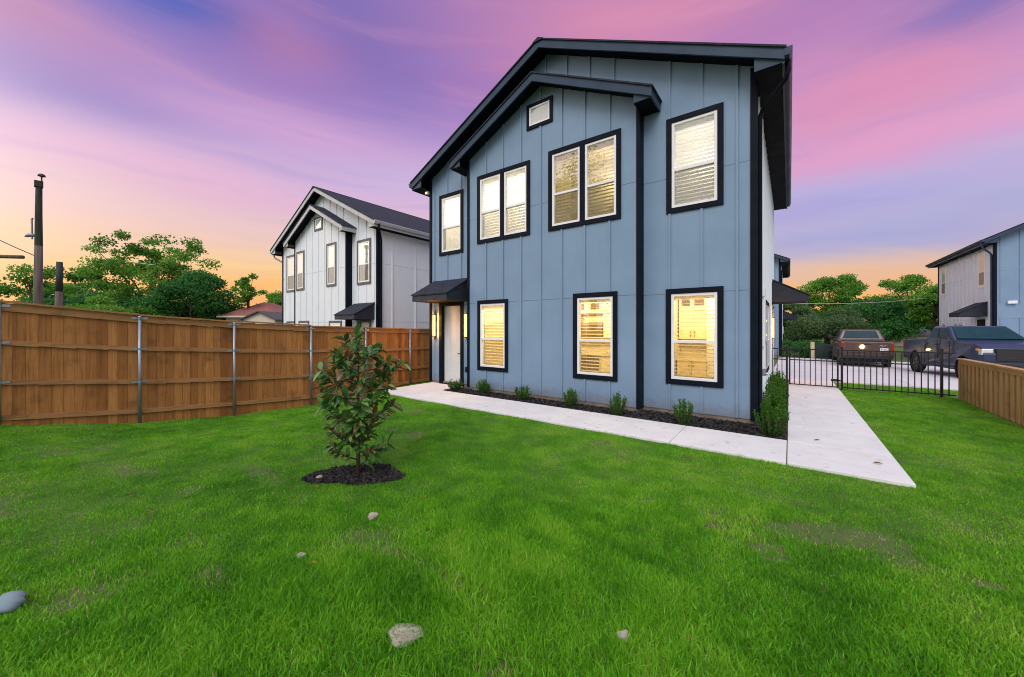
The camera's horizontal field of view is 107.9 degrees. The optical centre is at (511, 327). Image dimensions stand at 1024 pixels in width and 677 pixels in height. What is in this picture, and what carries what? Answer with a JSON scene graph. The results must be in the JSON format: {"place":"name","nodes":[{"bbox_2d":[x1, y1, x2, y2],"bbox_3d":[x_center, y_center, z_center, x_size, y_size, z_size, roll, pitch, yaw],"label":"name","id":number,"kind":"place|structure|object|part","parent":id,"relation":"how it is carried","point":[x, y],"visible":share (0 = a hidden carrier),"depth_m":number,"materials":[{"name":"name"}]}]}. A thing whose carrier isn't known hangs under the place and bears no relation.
{"place":"outdoors","nodes":[
{"label":"outdoors","id":0,"kind":"place"},
{"bbox_2d":[0,339,1023,676],"bbox_3d":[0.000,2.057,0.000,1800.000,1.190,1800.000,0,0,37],"label":"ground","id":1,"kind":"structure","parent":0,"point":[854,537],"depth_m":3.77,"materials":[{"name":"green plant"}]},
{"bbox_2d":[0,590,26,613],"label":"stone","id":2,"kind":"object","parent":1,"relation":"on","point":[11,601],"visible":0.98,"depth_m":2.40,"materials":[{"name":"grey stone"}]},
{"bbox_2d":[24,174,45,306],"bbox_3d":[-21.744,-2.140,17.017,0.933,9.780,0.341,0,0,10],"label":"utility pole","id":3,"kind":"object","parent":1,"relation":"on","point":[37,235],"visible":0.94,"depth_m":16.92,"materials":[{"name":"brown wood"}]},
{"bbox_2d":[0,255,24,258],"bbox_3d":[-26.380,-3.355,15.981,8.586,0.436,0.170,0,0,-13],"label":"crossarm","id":4,"kind":"object","parent":3,"relation":"attached to","point":[13,256],"visible":1,"depth_m":16.80,"materials":[{"name":"brown wood"}]},
{"bbox_2d":[0,263,92,304],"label":"tree","id":5,"kind":"object","parent":1,"relation":"on","point":[10,289],"visible":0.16,"depth_m":29.68,"materials":[{"name":"green plant"}]},
{"bbox_2d":[55,262,62,308],"bbox_3d":[-26.815,-0.625,21.996,0.390,6.554,0.380,0,0,37],"label":"wooden post","id":6,"kind":"object","parent":1,"relation":"on","point":[59,286],"visible":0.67,"depth_m":21.92,"materials":[{"name":"brown wood"}]},
{"bbox_2d":[15,290,119,307],"bbox_3d":[-33.030,-0.123,27.694,6.079,5.380,5.670,0,0,37],"label":"bush","id":7,"kind":"object","parent":1,"relation":"on","point":[49,298],"visible":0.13,"depth_m":27.34,"materials":[{"name":"green plant"}]},
{"bbox_2d":[25,265,117,299],"bbox_3d":[-47.201,-2.133,39.820,6.456,9.368,7.064,0,0,37],"label":"tree","id":8,"kind":"object","parent":1,"relation":"on","point":[73,278],"visible":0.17,"depth_m":39.96,"materials":[{"name":"green plant"}]},
{"bbox_2d":[63,293,164,317],"bbox_3d":[-29.346,0.018,27.839,5.626,5.077,5.454,0,0,-7],"label":"bush","id":9,"kind":"object","parent":1,"relation":"on","point":[106,303],"visible":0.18,"depth_m":26.94,"materials":[{"name":"green plant"}]},
{"bbox_2d":[72,283,187,308],"bbox_3d":[-41.573,-0.982,39.644,11.687,7.134,11.848,0,0,4],"label":"tree","id":10,"kind":"object","parent":1,"relation":"on","point":[100,292],"visible":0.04,"depth_m":35.90,"materials":[{"name":"green plant"}]},
{"bbox_2d":[68,229,222,305],"bbox_3d":[-32.702,-3.012,33.865,9.116,11.154,9.921,0,0,37],"label":"tree","id":11,"kind":"object","parent":1,"relation":"on","point":[169,266],"visible":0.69,"depth_m":32.30,"materials":[{"name":"green plant"}]},
{"bbox_2d":[123,268,246,319],"bbox_3d":[-27.498,-1.373,32.031,6.613,7.853,7.056,0,0,-7],"label":"tree","id":12,"kind":"object","parent":1,"relation":"on","point":[201,286],"visible":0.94,"depth_m":30.97,"materials":[{"name":"green plant"}]},
{"bbox_2d":[169,300,222,320],"bbox_3d":[-29.644,-0.100,34.415,6.750,5.327,6.035,0,0,-2],"label":"bush","id":13,"kind":"object","parent":1,"relation":"on","point":[185,303],"visible":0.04,"depth_m":32.86,"materials":[{"name":"green plant"}]},
{"bbox_2d":[0,300,429,425],"bbox_3d":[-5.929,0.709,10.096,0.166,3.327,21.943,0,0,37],"label":"cedar fence","id":14,"kind":"object","parent":1,"relation":"on","point":[66,365],"visible":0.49,"depth_m":7.96,"materials":[{"name":"wood"}]},
{"bbox_2d":[229,273,267,307],"bbox_3d":[-23.511,-1.176,33.080,2.935,7.458,2.876,0,0,37],"label":"tree","id":15,"kind":"object","parent":1,"relation":"on","point":[245,295],"visible":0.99,"depth_m":32.56,"materials":[{"name":"green plant"}]},
{"bbox_2d":[216,302,281,324],"bbox_3d":[-22.235,-0.060,33.968,5.920,4.620,6.850,0,0,0],"label":"bungalow","id":16,"kind":"object","parent":1,"relation":"on","point":[266,312],"visible":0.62,"depth_m":32.03,"materials":[{"name":"paint"}]},
{"bbox_2d":[256,290,281,305],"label":"tree","id":17,"kind":"object","parent":1,"relation":"on","point":[275,297],"visible":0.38,"depth_m":49.63,"materials":[{"name":"green plant"}]},
{"bbox_2d":[269,186,428,328],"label":"house","id":18,"kind":"structure","parent":1,"relation":"on","point":[347,261],"depth_m":16.72,"materials":[{"name":"white wood"}]},
{"bbox_2d":[286,254,293,292],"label":"window","id":19,"kind":"structure","parent":18,"relation":"in","point":[289,259],"depth_m":20.03,"materials":[{"name":"white glass"}]},
{"bbox_2d":[296,250,304,290],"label":"window","id":20,"kind":"structure","parent":18,"relation":"in","point":[300,256],"depth_m":18.79,"materials":[{"name":"white glass"}]},
{"bbox_2d":[298,321,308,324],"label":"window","id":21,"kind":"structure","parent":18,"relation":"in","point":[299,322],"depth_m":18.50,"materials":[{"name":"white plastic"}]},
{"bbox_2d":[314,216,322,231],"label":"window","id":22,"kind":"structure","parent":18,"relation":"in","point":[318,221],"depth_m":17.69,"materials":[{"name":"white glass"}]},
{"bbox_2d":[326,242,335,286],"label":"window","id":23,"kind":"structure","parent":18,"relation":"in","point":[331,247],"depth_m":16.97,"materials":[{"name":"white glass"}]},
{"bbox_2d":[329,321,341,325],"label":"window","id":24,"kind":"structure","parent":18,"relation":"in","point":[331,323],"depth_m":16.72,"materials":[{"name":"white glass"}]},
{"bbox_2d":[357,238,370,284],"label":"window","id":25,"kind":"structure","parent":18,"relation":"in","point":[364,245],"depth_m":15.82,"materials":[{"name":"white glass"}]},
{"bbox_2d":[361,322,368,326],"bbox_3d":[-6.223,0.969,15.948,0.814,2.431,0.065,0,0,37],"label":"door","id":26,"kind":"structure","parent":18,"relation":"in","point":[363,324],"depth_m":15.97,"materials":[{"name":"white metal"}]},
{"bbox_2d":[302,469,401,485],"bbox_3d":[-1.917,1.811,4.560,1.201,0.030,0.625,0,0,-9],"label":"soil ring","id":27,"kind":"object","parent":1,"relation":"on","point":[362,484],"visible":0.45,"depth_m":4.33,"materials":[{"name":"black soil"}]},
{"bbox_2d":[300,463,406,485],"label":"mulch","id":28,"kind":"object","parent":27,"relation":"on","point":[346,474],"visible":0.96,"depth_m":4.51,"materials":[{"name":"black wood"}]},
{"bbox_2d":[309,323,410,473],"bbox_3d":[-1.915,0.895,4.634,1.137,1.914,1.120,0,0,37],"label":"young tree","id":29,"kind":"object","parent":27,"relation":"on","point":[356,432],"visible":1,"depth_m":4.46,"materials":[{"name":"green plant"}]},
{"bbox_2d":[367,512,378,519],"bbox_3d":[-1.327,1.793,3.558,0.096,0.069,0.100,0,0,3],"label":"stone","id":30,"kind":"object","parent":1,"relation":"on","point":[372,515],"visible":1,"depth_m":3.53,"materials":[{"name":"beige stone"}]},
{"bbox_2d":[388,623,423,647],"bbox_3d":[-0.621,1.786,2.181,0.187,0.036,0.191,0,0,-32],"label":"stone","id":31,"kind":"object","parent":1,"relation":"on","point":[402,636],"visible":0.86,"depth_m":2.16,"materials":[{"name":"grey stone"}]},
{"bbox_2d":[218,318,931,339],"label":"treeline","id":32,"kind":"object","parent":1,"relation":"on","point":[929,329],"depth_m":60.08,"materials":[{"name":"green plant"}]},
{"bbox_2d":[409,37,809,431],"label":"house","id":33,"kind":"structure","parent":1,"relation":"on","point":[601,221],"depth_m":8.54,"materials":[{"name":"blue wood"}]},
{"bbox_2d":[439,189,462,255],"bbox_3d":[-1.873,-3.260,11.668,1.050,1.920,0.148,0,0,37],"label":"window","id":34,"kind":"structure","parent":33,"relation":"in","point":[454,207],"depth_m":11.74,"materials":[{"name":"white glass"}]},
{"bbox_2d":[445,306,459,381],"bbox_3d":[-1.840,0.520,11.704,0.814,2.431,0.131,0,0,37],"label":"door","id":35,"kind":"structure","parent":33,"relation":"in","point":[452,313],"depth_m":11.75,"materials":[{"name":"white wood"}]},
{"bbox_2d":[477,299,507,371],"bbox_3d":[-0.500,0.205,10.364,1.090,1.970,0.198,0,0,37],"label":"window","id":36,"kind":"structure","parent":33,"relation":"in","point":[482,305],"depth_m":10.43,"materials":[{"name":"black plastic"}]},
{"bbox_2d":[477,160,529,243],"bbox_3d":[-0.220,-3.350,10.155,1.810,1.920,0.198,0,0,37],"label":"window","id":37,"kind":"structure","parent":33,"relation":"in","point":[502,175],"depth_m":10.08,"materials":[{"name":"black plastic"}]},
{"bbox_2d":[526,95,552,130],"bbox_3d":[0.687,-5.400,9.380,0.770,0.640,0.038,0,0,37],"label":"window","id":38,"kind":"structure","parent":33,"relation":"in","point":[539,113],"depth_m":9.37,"materials":[{"name":"white glass"}]},
{"bbox_2d":[548,128,620,230],"bbox_3d":[1.685,-3.375,8.736,1.840,1.970,0.198,0,0,37],"label":"window","id":39,"kind":"structure","parent":33,"relation":"in","point":[581,149],"depth_m":8.65,"materials":[{"name":"black plastic"}]},
{"bbox_2d":[573,291,617,381],"bbox_3d":[1.927,0.185,8.559,1.080,1.990,0.204,0,0,37],"label":"window","id":40,"kind":"structure","parent":33,"relation":"in","point":[611,296],"depth_m":8.54,"materials":[{"name":"black plastic"}]},
{"bbox_2d":[666,102,723,213],"bbox_3d":[3.698,-3.365,7.547,1.050,1.970,0.198,0,0,37],"label":"window","id":41,"kind":"structure","parent":33,"relation":"in","point":[714,113],"depth_m":7.55,"materials":[{"name":"black plastic"}]},
{"bbox_2d":[666,286,723,387],"bbox_3d":[3.696,0.175,7.552,1.060,1.970,0.204,0,0,37],"label":"window","id":42,"kind":"structure","parent":33,"relation":"in","point":[715,292],"depth_m":7.53,"materials":[{"name":"black plastic"}]},
{"bbox_2d":[766,300,768,371],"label":"window","id":43,"kind":"structure","parent":33,"relation":"in","point":[767,303],"depth_m":9.86,"materials":[{"name":"black plastic"}]},
{"bbox_2d":[772,306,773,374],"bbox_3d":[9.036,0.515,12.909,0.060,2.530,0.940,0,0,37],"label":"side door","id":44,"kind":"structure","parent":33,"relation":"in","point":[772,306],"depth_m":12.53,"materials":[{"name":"white"}]},
{"bbox_2d":[443,385,787,439],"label":"mulch","id":45,"kind":"object","parent":1,"relation":"on","point":[750,429],"visible":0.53,"depth_m":7.53,"materials":[{"name":"black wood"}]},
{"bbox_2d":[447,379,463,389],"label":"shrub","id":46,"kind":"object","parent":45,"relation":"on","point":[457,385],"visible":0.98,"depth_m":10.71,"materials":[{"name":"green plant"}]},
{"bbox_2d":[476,379,490,392],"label":"shrub","id":47,"kind":"object","parent":45,"relation":"on","point":[483,385],"visible":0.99,"depth_m":10.16,"materials":[{"name":"green plant"}]},
{"bbox_2d":[514,385,531,399],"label":"shrub","id":48,"kind":"object","parent":45,"relation":"on","point":[522,395],"visible":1,"depth_m":9.22,"materials":[{"name":"green plant"}]},
{"bbox_2d":[563,388,577,406],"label":"shrub","id":49,"kind":"object","parent":45,"relation":"on","point":[570,400],"visible":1,"depth_m":8.43,"materials":[{"name":"green plant"}]},
{"bbox_2d":[609,391,627,414],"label":"shrub","id":50,"kind":"object","parent":45,"relation":"on","point":[616,407],"visible":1,"depth_m":7.60,"materials":[{"name":"green plant"}]},
{"bbox_2d":[672,398,693,424],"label":"shrub","id":51,"kind":"object","parent":45,"relation":"on","point":[683,418],"visible":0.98,"depth_m":6.84,"materials":[{"name":"green plant"}]},
{"bbox_2d":[753,392,790,436],"bbox_3d":[4.281,1.424,6.147,0.526,0.756,0.463,0,0,-8],"label":"shrub","id":52,"kind":"object","parent":45,"relation":"on","point":[769,419],"visible":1,"depth_m":6.10,"materials":[{"name":"green plant"}]},
{"bbox_2d":[762,387,788,414],"bbox_3d":[5.022,1.457,7.150,0.490,0.691,0.463,0,0,4],"label":"shrub","id":53,"kind":"object","parent":45,"relation":"on","point":[778,398],"visible":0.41,"depth_m":7.08,"materials":[{"name":"green plant"}]},
{"bbox_2d":[763,381,788,406],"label":"shrub","id":54,"kind":"object","parent":45,"relation":"on","point":[783,392],"visible":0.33,"depth_m":8.04,"materials":[{"name":"green plant"}]},
{"bbox_2d":[766,376,786,395],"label":"shrub","id":55,"kind":"object","parent":45,"relation":"on","point":[776,384],"visible":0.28,"depth_m":9.02,"materials":[{"name":"green plant"}]},
{"bbox_2d":[768,372,787,387],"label":"shrub","id":56,"kind":"object","parent":45,"relation":"on","point":[771,378],"visible":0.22,"depth_m":10.03,"materials":[{"name":"green plant"}]},
{"bbox_2d":[770,368,786,384],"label":"shrub","id":57,"kind":"object","parent":45,"relation":"on","point":[779,373],"visible":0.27,"depth_m":10.87,"materials":[{"name":"green plant"}]},
{"bbox_2d":[617,629,628,642],"bbox_3d":[0.646,1.784,2.160,0.078,0.044,0.079,0,0,-7],"label":"stone","id":58,"kind":"object","parent":1,"relation":"on","point":[623,632],"visible":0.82,"depth_m":2.15,"materials":[{"name":"grey stone"}]},
{"bbox_2d":[772,345,787,385],"bbox_3d":[8.444,1.248,11.729,0.402,1.405,0.064,0,0,37],"label":"iron fence","id":59,"kind":"object","parent":1,"relation":"on","point":[786,348],"visible":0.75,"depth_m":11.61,"materials":[{"name":"black metal"}]},
{"bbox_2d":[774,254,796,357],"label":"house","id":60,"kind":"structure","parent":1,"relation":"on","point":[781,267],"depth_m":25.12,"materials":[{"name":"blue plastic"}]},
{"bbox_2d":[783,304,817,330],"bbox_3d":[30.450,-0.376,39.685,5.355,5.770,4.954,0,0,14],"label":"bush","id":61,"kind":"object","parent":1,"relation":"on","point":[798,309],"visible":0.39,"depth_m":38.84,"materials":[{"name":"green plant"}]},
{"bbox_2d":[782,338,824,357],"bbox_3d":[20.743,1.571,26.765,3.212,1.671,3.094,0,0,-17],"label":"bush","id":62,"kind":"object","parent":1,"relation":"on","point":[803,345],"visible":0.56,"depth_m":26.07,"materials":[{"name":"green plant"}]},
{"bbox_2d":[810,342,831,358],"bbox_3d":[21.560,1.540,24.363,3.415,1.220,0.180,0,0,17],"label":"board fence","id":63,"kind":"object","parent":1,"relation":"on","point":[813,345],"visible":0.3,"depth_m":24.70,"materials":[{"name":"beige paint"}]},
{"bbox_2d":[783,306,875,343],"bbox_3d":[27.561,0.303,32.986,6.672,4.404,6.903,0,0,-31],"label":"bush","id":64,"kind":"object","parent":1,"relation":"on","point":[802,330],"visible":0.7,"depth_m":31.91,"materials":[{"name":"green plant"}]},
{"bbox_2d":[796,273,869,343],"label":"tree","id":65,"kind":"object","parent":1,"relation":"on","point":[848,287],"visible":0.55,"depth_m":46.79,"materials":[{"name":"green plant"}]},
{"bbox_2d":[818,298,930,342],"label":"tree","id":66,"kind":"object","parent":1,"relation":"on","point":[895,322],"visible":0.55,"depth_m":41.38,"materials":[{"name":"green plant"}]},
{"bbox_2d":[866,298,906,314],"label":"tree","id":67,"kind":"object","parent":1,"relation":"on","point":[880,300],"visible":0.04,"depth_m":46.80,"materials":[{"name":"green plant"}]},
{"bbox_2d":[841,347,955,396],"bbox_3d":[10.483,1.248,10.209,2.232,1.405,0.064,0,0,37],"label":"iron fence","id":68,"kind":"object","parent":1,"relation":"on","point":[941,365],"visible":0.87,"depth_m":10.12,"materials":[{"name":"black metal"}]},
{"bbox_2d":[863,274,937,325],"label":"tree","id":69,"kind":"object","parent":1,"relation":"on","point":[909,282],"visible":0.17,"depth_m":48.80,"materials":[{"name":"green plant"}]},
{"bbox_2d":[884,327,930,345],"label":"shed","id":70,"kind":"structure","parent":1,"relation":"on","point":[923,335],"depth_m":41.85,"materials":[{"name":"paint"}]},
{"bbox_2d":[901,283,937,329],"bbox_3d":[44.429,-1.048,38.995,4.893,7.310,4.484,0,0,37],"label":"tree","id":71,"kind":"object","parent":1,"relation":"on","point":[922,311],"visible":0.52,"depth_m":39.18,"materials":[{"name":"green plant"}]},
{"bbox_2d":[925,223,1023,336],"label":"house","id":72,"kind":"structure","parent":1,"relation":"on","point":[981,282],"depth_m":19.45,"materials":[{"name":"white wood"}]},
{"bbox_2d":[941,267,945,295],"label":"window","id":73,"kind":"structure","parent":72,"relation":"in","point":[943,270],"depth_m":24.98,"materials":[{"name":"white plastic"}]},
{"bbox_2d":[952,322,963,325],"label":"window","id":74,"kind":"structure","parent":72,"relation":"in","point":[953,323],"depth_m":22.76,"materials":[{"name":"white plastic"}]},
{"bbox_2d":[977,319,984,325],"bbox_3d":[25.231,0.790,20.045,0.060,2.480,0.900,0,0,37],"label":"side door","id":75,"kind":"structure","parent":72,"relation":"in","point":[979,322],"depth_m":19.93,"materials":[{"name":"black"}]},
{"bbox_2d":[977,251,985,288],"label":"window","id":76,"kind":"structure","parent":72,"relation":"in","point":[981,257],"depth_m":20.03,"materials":[{"name":"white plastic"}]},
{"bbox_2d":[957,358,1023,425],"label":"wood fence","id":77,"kind":"object","parent":1,"relation":"on","point":[997,389],"visible":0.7,"depth_m":7.89,"materials":[{"name":"brown wood"}]},
{"bbox_2d":[0,0,1023,315],"label":"sky","id":78,"kind":"structure","parent":0,"point":[212,122],"materials":[{"name":"purple"}]},
{"bbox_2d":[388,382,786,464],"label":"front path","id":79,"kind":"structure","parent":0,"point":[766,449],"depth_m":6.83,"materials":[{"name":"concrete"}]},
{"bbox_2d":[787,379,915,487],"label":"side path","id":80,"kind":"structure","parent":0,"point":[848,443],"depth_m":5.91,"materials":[{"name":"concrete"}]},
{"bbox_2d":[789,348,840,387],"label":"iron gate","id":81,"kind":"structure","parent":80,"relation":"on","point":[837,380],"depth_m":11.21,"materials":[{"name":"black metal"}]},
{"bbox_2d":[799,298,923,303],"bbox_3d":[24.296,-1.870,25.232,20.403,1.086,0.030,0,0,-28],"label":"overhead wire","id":82,"kind":"object","parent":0,"point":[848,303],"visible":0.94,"depth_m":23.03,"materials":[{"name":"grey metal"}]},
{"bbox_2d":[774,357,957,390],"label":"driveway","id":83,"kind":"structure","parent":0,"point":[953,377],"depth_m":15.01,"materials":[{"name":"concrete"}]},
{"bbox_2d":[828,330,893,366],"bbox_3d":[19.862,1.120,21.359,2.540,2.060,6.110,0,0,37],"label":"pickup truck","id":84,"kind":"object","parent":83,"relation":"on","point":[872,340],"visible":0.77,"depth_m":19.44,"materials":[{"name":"brown paint"}]},
{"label":"rear window","id":85,"kind":"part","parent":84,"relation":"part of","materials":[{"name":"teal glass"}]},
{"bbox_2d":[903,326,1023,377],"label":"pickup truck","id":86,"kind":"object","parent":83,"relation":"on","point":[1002,345],"visible":0.66,"depth_m":13.89,"materials":[{"name":"blue paint"}]},
{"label":"side window","id":87,"kind":"part","parent":86,"relation":"part of","materials":[{"name":"grey glass"}]},
{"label":"side window","id":88,"kind":"part","parent":86,"relation":"part of","materials":[{"name":"grey glass"}]}
]}

